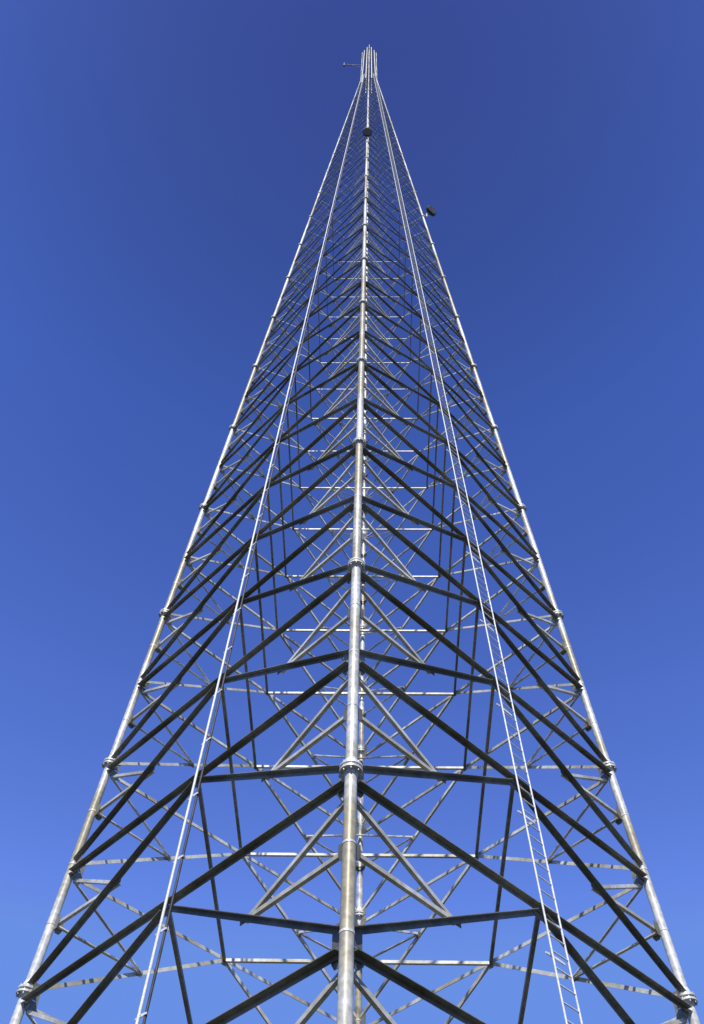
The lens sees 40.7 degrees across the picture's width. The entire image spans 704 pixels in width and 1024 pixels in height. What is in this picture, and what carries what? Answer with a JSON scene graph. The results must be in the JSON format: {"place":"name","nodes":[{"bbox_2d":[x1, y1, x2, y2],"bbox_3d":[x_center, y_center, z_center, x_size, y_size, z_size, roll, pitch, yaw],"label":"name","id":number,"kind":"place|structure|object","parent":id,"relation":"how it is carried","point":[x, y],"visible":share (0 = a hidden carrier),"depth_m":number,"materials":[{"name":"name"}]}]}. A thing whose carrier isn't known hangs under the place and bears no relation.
{"place":"outdoors","nodes":[
{"label":"outdoors","id":0,"kind":"place"},
{"bbox_2d":[0,0,703,1023],"label":"sky","id":1,"kind":"structure","parent":0,"point":[164,164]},
{"bbox_3d":[7.123,16.435,8.987,1.100,0.920,1.100,1,-57,1],"label":"concrete footing","id":2,"kind":"object","parent":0,"visible":0},
{"bbox_2d":[9,45,699,1023],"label":"lattice radio tower","id":3,"kind":"structure","parent":2,"relation":"on","point":[347,957],"depth_m":23.88,"materials":[{"name":"metal"}]},
{"bbox_2d":[363,127,371,137],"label":"microwave dish antenna","id":4,"kind":"object","parent":3,"relation":"attached to","point":[367,131],"visible":1,"depth_m":68.45,"materials":[{"name":"metal"}]},
{"bbox_2d":[425,205,436,217],"bbox_3d":[5.196,-20.221,64.302,0.797,0.836,0.923,34,-62,-20],"label":"microwave dish antenna","id":5,"kind":"object","parent":3,"relation":"attached to","point":[431,210],"visible":0.97,"depth_m":64.01,"materials":[{"name":"metal"}]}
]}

